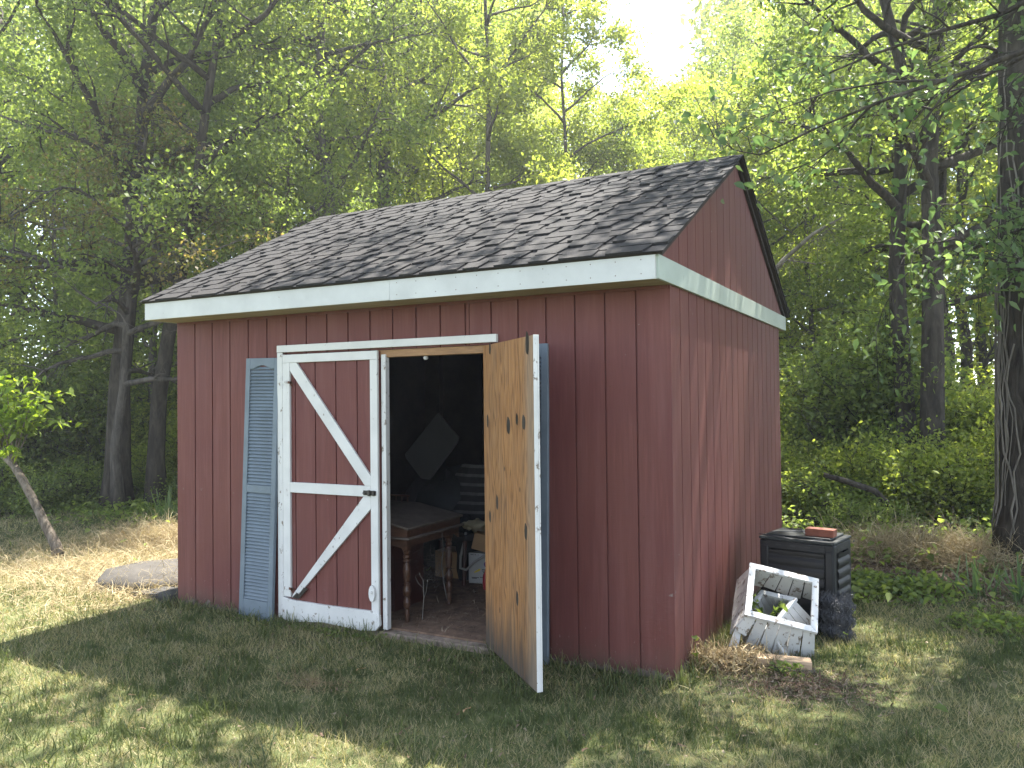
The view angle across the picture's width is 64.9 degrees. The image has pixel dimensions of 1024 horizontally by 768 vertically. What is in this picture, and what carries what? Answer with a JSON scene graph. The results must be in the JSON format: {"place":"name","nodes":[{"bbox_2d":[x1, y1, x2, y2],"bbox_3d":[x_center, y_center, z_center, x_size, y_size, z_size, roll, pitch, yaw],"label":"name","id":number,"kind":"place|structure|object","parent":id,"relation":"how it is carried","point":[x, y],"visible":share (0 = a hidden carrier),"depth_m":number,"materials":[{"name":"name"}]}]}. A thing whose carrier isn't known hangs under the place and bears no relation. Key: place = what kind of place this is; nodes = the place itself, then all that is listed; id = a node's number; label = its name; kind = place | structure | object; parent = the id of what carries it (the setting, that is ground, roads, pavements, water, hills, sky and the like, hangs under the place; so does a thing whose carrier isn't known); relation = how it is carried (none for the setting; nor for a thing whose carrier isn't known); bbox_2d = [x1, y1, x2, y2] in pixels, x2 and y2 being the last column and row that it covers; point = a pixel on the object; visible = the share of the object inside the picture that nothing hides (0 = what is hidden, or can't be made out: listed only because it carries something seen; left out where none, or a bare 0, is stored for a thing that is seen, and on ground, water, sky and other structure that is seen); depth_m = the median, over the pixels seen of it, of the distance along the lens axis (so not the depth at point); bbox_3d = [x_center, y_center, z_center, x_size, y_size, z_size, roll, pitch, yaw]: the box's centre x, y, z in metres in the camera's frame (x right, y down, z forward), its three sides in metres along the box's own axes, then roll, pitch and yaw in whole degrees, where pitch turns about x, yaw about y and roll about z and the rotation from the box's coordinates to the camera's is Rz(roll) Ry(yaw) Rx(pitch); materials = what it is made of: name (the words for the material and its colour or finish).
{"place":"outdoors","nodes":[
{"label":"outdoors","id":0,"kind":"place"},
{"bbox_2d":[0,0,996,383],"label":"sky","id":1,"kind":"structure","parent":0,"point":[661,17],"materials":[{"name":"white"}]},
{"bbox_2d":[0,0,996,400],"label":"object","id":2,"kind":"object","parent":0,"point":[706,16],"depth_m":31.93,"materials":[{"name":"green plant"}]},
{"bbox_2d":[0,387,1023,767],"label":"ground","id":3,"kind":"structure","parent":0,"point":[898,701],"depth_m":4.47,"materials":[{"name":"plant"}]},
{"bbox_2d":[0,444,73,509],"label":"shrub","id":4,"kind":"object","parent":3,"relation":"on","point":[5,471],"visible":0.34,"depth_m":13.11,"materials":[{"name":"green plant"}]},
{"bbox_2d":[0,369,81,557],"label":"leaning sapling","id":5,"kind":"object","parent":3,"relation":"on","point":[10,417],"visible":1,"depth_m":9.27,"materials":[{"name":"green plant"}]},
{"bbox_2d":[0,460,83,517],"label":"shrub","id":6,"kind":"object","parent":3,"relation":"on","point":[46,493],"visible":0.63,"depth_m":12.43,"materials":[{"name":"green plant"}]},
{"bbox_2d":[0,319,85,408],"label":"shrub","id":7,"kind":"object","parent":3,"relation":"on","point":[11,358],"visible":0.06,"depth_m":16.21,"materials":[{"name":"green plant"}]},
{"bbox_2d":[0,336,107,480],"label":"shrub","id":8,"kind":"object","parent":3,"relation":"on","point":[46,433],"visible":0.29,"depth_m":14.76,"materials":[{"name":"green plant"}]},
{"bbox_2d":[0,0,117,363],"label":"woodland tree","id":9,"kind":"object","parent":3,"relation":"on","point":[9,224],"visible":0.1,"depth_m":24.88,"materials":[{"name":"green plant"}]},
{"bbox_2d":[0,0,150,323],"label":"woodland tree","id":10,"kind":"object","parent":3,"relation":"on","point":[45,237],"visible":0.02,"depth_m":28.98,"materials":[{"name":"green plant"}]},
{"bbox_2d":[0,0,162,380],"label":"woodland tree","id":11,"kind":"object","parent":3,"relation":"on","point":[6,179],"visible":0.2,"depth_m":15.75,"materials":[{"name":"green plant"}]},
{"bbox_2d":[0,26,166,411],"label":"woodland tree","id":12,"kind":"object","parent":3,"relation":"on","point":[53,237],"visible":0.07,"depth_m":20.43,"materials":[{"name":"green plant"}]},
{"bbox_2d":[0,510,177,631],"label":"straw patch","id":13,"kind":"object","parent":3,"relation":"on","point":[88,560],"visible":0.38,"depth_m":7.99,"materials":[{"name":"plant"}]},
{"bbox_2d":[0,488,177,528],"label":"weeds","id":14,"kind":"object","parent":3,"relation":"on","point":[121,509],"visible":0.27,"depth_m":12.12,"materials":[{"name":"green plant"}]},
{"bbox_2d":[42,443,139,506],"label":"shrub","id":15,"kind":"object","parent":3,"relation":"on","point":[91,482],"visible":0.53,"depth_m":13.19,"materials":[{"name":"green plant"}]},
{"bbox_2d":[21,361,174,477],"bbox_3d":[-7.559,0.852,15.143,3.297,2.551,2.728,-1,-1,8],"label":"shrub","id":16,"kind":"object","parent":3,"relation":"on","point":[98,432],"visible":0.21,"depth_m":14.85,"materials":[{"name":"green plant"}]},
{"bbox_2d":[1,0,221,369],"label":"woodland tree","id":17,"kind":"object","parent":3,"relation":"on","point":[143,349],"visible":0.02,"depth_m":23.17,"materials":[{"name":"green plant"}]},
{"bbox_2d":[54,312,174,444],"bbox_3d":[-8.823,0.320,17.875,4.129,3.842,4.726,-1,-1,26],"label":"shrub","id":18,"kind":"object","parent":3,"relation":"on","point":[99,360],"visible":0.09,"depth_m":17.29,"materials":[{"name":"green plant"}]},
{"bbox_2d":[59,507,177,555],"bbox_3d":[-4.241,1.703,9.815,2.974,0.514,1.930,-1,-1,28],"label":"straw mound","id":19,"kind":"object","parent":3,"relation":"on","point":[158,533],"visible":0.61,"depth_m":9.54,"materials":[{"name":"plant"}]},
{"bbox_2d":[94,382,176,469],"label":"shrub","id":20,"kind":"object","parent":3,"relation":"on","point":[142,436],"visible":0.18,"depth_m":14.89,"materials":[{"name":"green plant"}]},
{"bbox_2d":[94,558,177,592],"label":"rock","id":21,"kind":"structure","parent":3,"relation":"on","point":[131,574],"depth_m":7.42,"materials":[{"name":"grey stone"}]},
{"bbox_2d":[0,68,300,510],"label":"thorny tree","id":22,"kind":"object","parent":3,"relation":"on","point":[116,484],"visible":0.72,"depth_m":12.09,"materials":[{"name":"green plant"}]},
{"bbox_2d":[0,0,304,346],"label":"woodland tree","id":23,"kind":"object","parent":3,"relation":"on","point":[163,146],"visible":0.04,"depth_m":20.10,"materials":[{"name":"green plant"}]},
{"bbox_2d":[131,438,177,485],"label":"shrub","id":24,"kind":"object","parent":3,"relation":"on","point":[169,458],"visible":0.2,"depth_m":13.97,"materials":[{"name":"green plant"}]},
{"bbox_2d":[0,0,350,510],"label":"broadleaf tree","id":25,"kind":"object","parent":3,"relation":"on","point":[133,206],"visible":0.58,"depth_m":12.51,"materials":[{"name":"green plant"}]},
{"bbox_2d":[0,0,364,443],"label":"woodland tree","id":26,"kind":"object","parent":3,"relation":"on","point":[151,347],"visible":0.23,"depth_m":14.38,"materials":[{"name":"green plant"}]},
{"bbox_2d":[0,0,392,506],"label":"broadleaf tree","id":27,"kind":"object","parent":3,"relation":"on","point":[155,464],"visible":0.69,"depth_m":12.41,"materials":[{"name":"green plant"}]},
{"bbox_2d":[109,0,403,271],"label":"woodland tree","id":28,"kind":"object","parent":3,"relation":"on","point":[362,168],"visible":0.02,"depth_m":18.53,"materials":[{"name":"green plant"}]},
{"bbox_2d":[96,0,437,397],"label":"woodland tree","id":29,"kind":"object","parent":3,"relation":"on","point":[215,127],"visible":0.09,"depth_m":16.53,"materials":[{"name":"green plant"}]},
{"bbox_2d":[158,119,388,335],"bbox_3d":[-3.846,-1.054,12.893,4.056,6.265,4.024,-1,-1,28],"label":"thorny tree","id":30,"kind":"object","parent":3,"relation":"on","point":[266,167],"visible":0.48,"depth_m":12.44,"materials":[{"name":"green plant"}]},
{"bbox_2d":[91,0,491,216],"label":"tall tree","id":31,"kind":"object","parent":3,"relation":"on","point":[406,124],"visible":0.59,"depth_m":14.31,"materials":[{"name":"green plant"}]},
{"bbox_2d":[189,0,452,234],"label":"woodland tree","id":32,"kind":"object","parent":3,"relation":"on","point":[358,167],"visible":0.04,"depth_m":23.21,"materials":[{"name":"green plant"}]},
{"bbox_2d":[195,0,562,219],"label":"tall tree","id":33,"kind":"object","parent":3,"relation":"on","point":[380,80],"visible":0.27,"depth_m":16.33,"materials":[{"name":"green plant"}]},
{"bbox_2d":[224,0,579,211],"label":"woodland tree","id":34,"kind":"object","parent":3,"relation":"on","point":[409,186],"visible":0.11,"depth_m":18.57,"materials":[{"name":"green plant"}]},
{"bbox_2d":[252,0,560,213],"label":"woodland tree","id":35,"kind":"object","parent":3,"relation":"on","point":[475,8],"visible":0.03,"depth_m":23.56,"materials":[{"name":"green plant"}]},
{"bbox_2d":[142,592,742,695],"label":"wall foot grass","id":36,"kind":"structure","parent":3,"relation":"on","point":[683,682],"depth_m":5.29,"materials":[{"name":"plant"}]},
{"bbox_2d":[328,0,560,202],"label":"woodland tree","id":37,"kind":"object","parent":3,"relation":"on","point":[477,156],"visible":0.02,"depth_m":26.71,"materials":[{"name":"green plant"}]},
{"bbox_2d":[139,154,789,692],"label":"garden shed","id":38,"kind":"structure","parent":3,"relation":"on","point":[649,306],"depth_m":5.79,"materials":[{"name":"red"}]},
{"bbox_2d":[239,358,277,620],"bbox_3d":[-1.980,0.818,6.330,0.350,2.045,0.032,0,-2,28],"label":"shutter","id":39,"kind":"object","parent":38,"relation":"attached to","point":[259,525],"visible":0.94,"depth_m":6.32,"materials":[{"name":"wood"}]},
{"bbox_2d":[279,351,382,630],"bbox_3d":[-1.374,0.791,6.019,0.960,2.048,0.084,-1,-1,28],"label":"door","id":40,"kind":"structure","parent":38,"relation":"in","point":[333,544],"depth_m":6.00,"materials":[{"name":"red"}]},
{"bbox_2d":[391,543,423,611],"bbox_3d":[-1.077,1.497,6.562,0.580,0.560,0.408,-1,-1,28],"label":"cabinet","id":41,"kind":"object","parent":38,"relation":"on","point":[397,584],"visible":0.16,"depth_m":6.35,"materials":[{"name":"brown wood"}]},
{"bbox_2d":[390,494,463,622],"bbox_3d":[-0.944,1.356,6.450,0.845,0.844,0.785,-1,-1,28],"label":"writing desk","id":42,"kind":"object","parent":38,"relation":"on","point":[413,523],"visible":0.52,"depth_m":6.28,"materials":[{"name":"brown wood"}]},
{"bbox_2d":[405,413,458,479],"bbox_3d":[-0.755,0.584,7.554,0.601,0.624,0.025,-1,-1,28],"label":"tilted panel","id":43,"kind":"object","parent":38,"relation":"on","point":[431,448],"visible":1,"depth_m":7.54,"materials":[{"name":"black"}]},
{"bbox_2d":[403,460,461,566],"bbox_3d":[-0.706,1.344,7.965,1.014,1.213,0.659,-2,-1,44],"label":"covered pile","id":44,"kind":"object","parent":38,"relation":"on","point":[440,489],"visible":0.33,"depth_m":7.80,"materials":[{"name":"fabric"}]},
{"bbox_2d":[435,464,484,585],"bbox_3d":[-0.481,1.266,7.520,0.642,1.059,0.673,-1,-1,28],"label":"striped chair","id":45,"kind":"object","parent":38,"relation":"on","point":[471,479],"visible":0.38,"depth_m":7.63,"materials":[{"name":"fabric"}]},
{"bbox_2d":[483,331,542,692],"bbox_3d":[-0.008,0.715,4.942,0.036,2.020,0.947,0,-1,-19],"label":"open door","id":46,"kind":"structure","parent":38,"relation":"in","point":[510,367],"depth_m":4.82,"materials":[{"name":"brown wood"}]},
{"bbox_2d":[539,343,548,664],"bbox_3d":[0.079,0.763,5.238,0.350,2.045,0.032,-1,-3,28],"label":"shutter","id":47,"kind":"object","parent":38,"relation":"attached to","point":[544,405],"visible":0.29,"depth_m":5.16,"materials":[{"name":"wood"}]},
{"bbox_2d":[369,0,584,200],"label":"slender tree","id":48,"kind":"object","parent":3,"relation":"on","point":[504,91],"visible":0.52,"depth_m":15.52,"materials":[{"name":"green plant"}]},
{"bbox_2d":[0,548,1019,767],"bbox_3d":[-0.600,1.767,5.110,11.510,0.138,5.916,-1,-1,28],"label":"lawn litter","id":49,"kind":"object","parent":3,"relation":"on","point":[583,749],"visible":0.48,"depth_m":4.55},
{"bbox_2d":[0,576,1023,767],"bbox_3d":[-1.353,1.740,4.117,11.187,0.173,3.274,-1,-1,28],"label":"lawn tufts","id":50,"kind":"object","parent":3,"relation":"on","point":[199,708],"visible":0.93,"depth_m":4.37,"materials":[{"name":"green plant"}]},
{"bbox_2d":[1,488,1023,711],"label":"weeds","id":51,"kind":"object","parent":3,"relation":"on","point":[889,596],"visible":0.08,"depth_m":8.85,"materials":[{"name":"green plant"}]},
{"bbox_2d":[458,118,598,194],"bbox_3d":[0.543,-2.098,18.869,5.109,8.450,5.421,-1,-1,13],"label":"woodland tree","id":52,"kind":"object","parent":3,"relation":"on","point":[549,143],"visible":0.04,"depth_m":18.12,"materials":[{"name":"green plant"}]},
{"bbox_2d":[465,0,701,190],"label":"slender tree","id":53,"kind":"object","parent":3,"relation":"on","point":[505,142],"visible":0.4,"depth_m":16.94,"materials":[{"name":"green plant"}]},
{"bbox_2d":[562,103,693,177],"bbox_3d":[2.615,-1.959,17.540,4.783,8.074,4.508,-1,-1,0],"label":"woodland tree","id":54,"kind":"object","parent":3,"relation":"on","point":[620,164],"visible":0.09,"depth_m":17.18,"materials":[{"name":"green plant"}]},
{"bbox_2d":[556,86,699,176],"bbox_3d":[2.738,-2.510,18.584,5.934,9.202,4.440,-1,-1,21],"label":"woodland tree","id":55,"kind":"object","parent":3,"relation":"on","point":[593,133],"visible":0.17,"depth_m":17.93,"materials":[{"name":"green plant"}]},
{"bbox_2d":[571,69,717,174],"bbox_3d":[4.667,-3.965,25.218,7.611,12.343,5.695,0,-1,-36],"label":"woodland tree","id":56,"kind":"object","parent":3,"relation":"on","point":[652,92],"visible":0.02,"depth_m":24.43,"materials":[{"name":"green plant"}]},
{"bbox_2d":[639,68,785,332],"bbox_3d":[4.854,-2.985,21.352,5.387,10.230,5.076,-1,-1,30],"label":"woodland tree","id":57,"kind":"object","parent":3,"relation":"on","point":[677,149],"visible":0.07,"depth_m":21.33,"materials":[{"name":"green plant"}]},
{"bbox_2d":[683,628,793,678],"bbox_3d":[1.313,1.673,5.062,0.973,0.216,0.568,0,-1,-16],"label":"dry vine heap","id":58,"kind":"object","parent":3,"relation":"on","point":[733,659],"visible":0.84,"depth_m":5.00,"materials":[{"name":"plant"}]},
{"bbox_2d":[645,31,858,368],"bbox_3d":[6.989,-4.351,25.350,8.194,13.106,7.722,-1,-1,35],"label":"woodland tree","id":59,"kind":"object","parent":3,"relation":"on","point":[732,69],"visible":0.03,"depth_m":24.60,"materials":[{"name":"green plant"}]},
{"bbox_2d":[652,56,860,387],"bbox_3d":[5.104,-2.656,17.728,4.881,9.422,4.600,0,-1,-39],"label":"woodland tree","id":60,"kind":"object","parent":3,"relation":"on","point":[790,244],"visible":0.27,"depth_m":17.28,"materials":[{"name":"green plant"}]},
{"bbox_2d":[653,0,890,366],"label":"woodland tree","id":61,"kind":"object","parent":3,"relation":"on","point":[737,27],"visible":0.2,"depth_m":20.49,"materials":[{"name":"green plant"}]},
{"bbox_2d":[730,563,818,657],"bbox_3d":[1.781,1.520,5.410,0.541,0.324,0.515,11,42,13],"label":"slatted frame","id":62,"kind":"object","parent":3,"relation":"on","point":[744,616],"visible":0.94,"depth_m":5.28,"materials":[{"name":"wood"}]},
{"bbox_2d":[742,590,810,654],"bbox_3d":[1.771,1.625,5.453,0.363,0.262,0.348,-38,17,-27],"label":"slatted frame","id":63,"kind":"object","parent":3,"relation":"on","point":[768,600],"visible":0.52,"depth_m":5.38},
{"bbox_2d":[687,0,909,369],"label":"woodland tree","id":64,"kind":"object","parent":3,"relation":"on","point":[770,13],"visible":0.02,"depth_m":26.97,"materials":[{"name":"green plant"}]},
{"bbox_2d":[652,654,959,726],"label":"bare soil litter","id":65,"kind":"object","parent":3,"relation":"on","point":[797,685],"visible":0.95,"depth_m":4.67,"materials":[{"name":"soil"}]},
{"bbox_2d":[759,527,854,636],"bbox_3d":[2.196,1.444,5.987,0.561,0.683,0.488,-1,-1,39],"label":"compost bin","id":66,"kind":"object","parent":3,"relation":"on","point":[826,562],"visible":0.59,"depth_m":5.78,"materials":[{"name":"plastic"}]},
{"bbox_2d":[780,418,842,504],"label":"shrub","id":67,"kind":"object","parent":3,"relation":"on","point":[785,454],"visible":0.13,"depth_m":12.37,"materials":[{"name":"green plant"}]},
{"bbox_2d":[776,215,852,284],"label":"dead tree","id":68,"kind":"object","parent":3,"relation":"on","point":[780,264],"visible":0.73,"depth_m":13.36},
{"bbox_2d":[781,441,856,513],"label":"shrub","id":69,"kind":"object","parent":3,"relation":"on","point":[786,492],"visible":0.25,"depth_m":11.64,"materials":[{"name":"green plant"}]},
{"bbox_2d":[674,0,974,374],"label":"woodland tree","id":70,"kind":"object","parent":3,"relation":"on","point":[807,296],"visible":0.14,"depth_m":17.25,"materials":[{"name":"green plant"}]},
{"bbox_2d":[818,590,856,640],"bbox_3d":[2.266,1.613,5.615,0.250,0.351,0.199,-1,-1,28],"label":"wire netting roll","id":71,"kind":"object","parent":3,"relation":"on","point":[844,613],"visible":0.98,"depth_m":5.57,"materials":[{"name":"metal"}]},
{"bbox_2d":[781,443,894,523],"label":"shrub","id":72,"kind":"object","parent":3,"relation":"on","point":[819,494],"visible":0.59,"depth_m":10.78,"materials":[{"name":"green plant"}]},
{"bbox_2d":[697,0,997,353],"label":"woodland tree","id":73,"kind":"object","parent":3,"relation":"on","point":[881,151],"visible":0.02,"depth_m":23.52,"materials":[{"name":"green plant"}]},
{"bbox_2d":[779,303,916,461],"bbox_3d":[5.414,0.320,13.582,3.438,3.283,3.503,0,-1,-11],"label":"shrub","id":74,"kind":"object","parent":3,"relation":"on","point":[811,434],"visible":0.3,"depth_m":13.21,"materials":[{"name":"green plant"}]},
{"bbox_2d":[673,0,1023,397],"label":"overhanging maple","id":75,"kind":"object","parent":3,"relation":"on","point":[1017,215],"visible":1,"depth_m":6.29,"materials":[{"name":"green plant"}]},
{"bbox_2d":[811,487,891,535],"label":"shrub","id":76,"kind":"object","parent":3,"relation":"on","point":[847,510],"visible":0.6,"depth_m":9.87,"materials":[{"name":"green plant"}]},
{"bbox_2d":[719,0,995,364],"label":"woodland tree","id":77,"kind":"object","parent":3,"relation":"on","point":[951,199],"visible":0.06,"depth_m":20.69,"materials":[{"name":"green plant"}]},
{"bbox_2d":[720,0,997,453],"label":"woodland tree","id":78,"kind":"object","parent":3,"relation":"on","point":[932,404],"visible":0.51,"depth_m":11.52,"materials":[{"name":"green plant"}]},
{"bbox_2d":[802,418,915,504],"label":"shrub","id":79,"kind":"object","parent":3,"relation":"on","point":[854,462],"visible":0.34,"depth_m":10.90,"materials":[{"name":"green plant"}]},
{"bbox_2d":[748,0,997,454],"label":"woodland tree","id":80,"kind":"object","parent":3,"relation":"on","point":[853,253],"visible":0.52,"depth_m":12.07,"materials":[{"name":"green plant"}]},
{"bbox_2d":[758,0,997,384],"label":"woodland tree","id":81,"kind":"object","parent":3,"relation":"on","point":[850,207],"visible":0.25,"depth_m":15.92,"materials":[{"name":"green plant"}]},
{"bbox_2d":[783,276,980,459],"bbox_3d":[5.822,0.157,12.496,3.079,3.581,3.215,-1,-1,4],"label":"shrub","id":82,"kind":"object","parent":3,"relation":"on","point":[890,419],"visible":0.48,"depth_m":12.25,"materials":[{"name":"green plant"}]},
{"bbox_2d":[779,306,991,457],"bbox_3d":[5.741,0.370,13.068,3.977,3.150,3.757,0,-1,-27],"label":"shrub","id":83,"kind":"object","parent":3,"relation":"on","point":[835,399],"visible":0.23,"depth_m":12.70,"materials":[{"name":"green plant"}]},
{"bbox_2d":[855,484,934,534],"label":"shrub","id":84,"kind":"object","parent":3,"relation":"on","point":[900,511],"visible":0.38,"depth_m":9.94,"materials":[{"name":"green plant"}]},
{"bbox_2d":[830,427,974,523],"bbox_3d":[5.328,1.254,10.794,1.763,1.324,2.135,0,-1,-14],"label":"shrub","id":85,"kind":"object","parent":3,"relation":"on","point":[898,485],"visible":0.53,"depth_m":10.41,"materials":[{"name":"green plant"}]},
{"bbox_2d":[813,0,997,390],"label":"woodland tree","id":86,"kind":"object","parent":3,"relation":"on","point":[963,178],"visible":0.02,"depth_m":20.09,"materials":[{"name":"green plant"}]},
{"bbox_2d":[792,499,1023,585],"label":"brush heap","id":87,"kind":"object","parent":3,"relation":"on","point":[951,548],"visible":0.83,"depth_m":7.75,"materials":[{"name":"plant"}]},
{"bbox_2d":[833,0,997,390],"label":"woodland tree","id":88,"kind":"object","parent":3,"relation":"on","point":[984,359],"visible":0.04,"depth_m":24.69,"materials":[{"name":"green plant"}]},
{"bbox_2d":[851,568,989,609],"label":"weeds","id":89,"kind":"object","parent":3,"relation":"on","point":[904,584],"visible":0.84,"depth_m":6.67,"materials":[{"name":"green plant"}]},
{"bbox_2d":[849,415,993,521],"bbox_3d":[5.753,1.168,10.975,1.997,1.498,1.652,-1,-1,-5],"label":"shrub","id":90,"kind":"object","parent":3,"relation":"on","point":[925,447],"visible":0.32,"depth_m":10.60,"materials":[{"name":"green plant"}]},
{"bbox_2d":[860,371,993,453],"bbox_3d":[6.860,0.857,12.458,2.996,2.165,2.383,-1,-1,15],"label":"shrub","id":91,"kind":"object","parent":3,"relation":"on","point":[950,424],"visible":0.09,"depth_m":12.08,"materials":[{"name":"green plant"}]},
{"bbox_2d":[851,555,1023,612],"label":"dead leaf litter","id":92,"kind":"object","parent":3,"relation":"on","point":[939,574],"visible":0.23,"depth_m":7.21,"materials":[{"name":"plant"}]},
{"bbox_2d":[900,429,994,525],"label":"shrub","id":93,"kind":"object","parent":3,"relation":"on","point":[942,503],"visible":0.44,"depth_m":10.24,"materials":[{"name":"green plant"}]},
{"bbox_2d":[911,428,999,525],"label":"shrub","id":94,"kind":"object","parent":3,"relation":"on","point":[982,485],"visible":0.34,"depth_m":10.21,"materials":[{"name":"green plant"}]},
{"bbox_2d":[894,604,1023,644],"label":"weeds","id":95,"kind":"object","parent":3,"relation":"on","point":[998,620],"visible":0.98,"depth_m":5.72,"materials":[{"name":"green plant"}]},
{"bbox_2d":[919,366,999,448],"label":"shrub","id":96,"kind":"object","parent":3,"relation":"on","point":[987,402],"visible":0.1,"depth_m":12.12,"materials":[{"name":"green plant"}]},
{"bbox_2d":[930,0,997,334],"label":"woodland tree","id":97,"kind":"object","parent":3,"relation":"on","point":[983,307],"visible":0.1,"depth_m":15.95,"materials":[{"name":"green plant"}]},
{"bbox_2d":[948,402,993,461],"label":"shrub","id":98,"kind":"object","parent":3,"relation":"on","point":[969,437],"visible":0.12,"depth_m":11.02,"materials":[{"name":"green plant"}]},
{"bbox_2d":[954,486,994,532],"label":"shrub","id":99,"kind":"object","parent":3,"relation":"on","point":[975,514],"visible":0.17,"depth_m":9.89,"materials":[{"name":"green plant"}]},
{"bbox_2d":[945,555,1005,598],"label":"iris clump","id":100,"kind":"object","parent":3,"relation":"on","point":[975,583],"visible":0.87,"depth_m":6.69,"materials":[{"name":"green plant"}]},
{"bbox_2d":[991,0,1023,573],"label":"great oak","id":101,"kind":"object","parent":3,"relation":"on","point":[1008,512],"visible":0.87,"depth_m":7.62,"materials":[{"name":"plant"}]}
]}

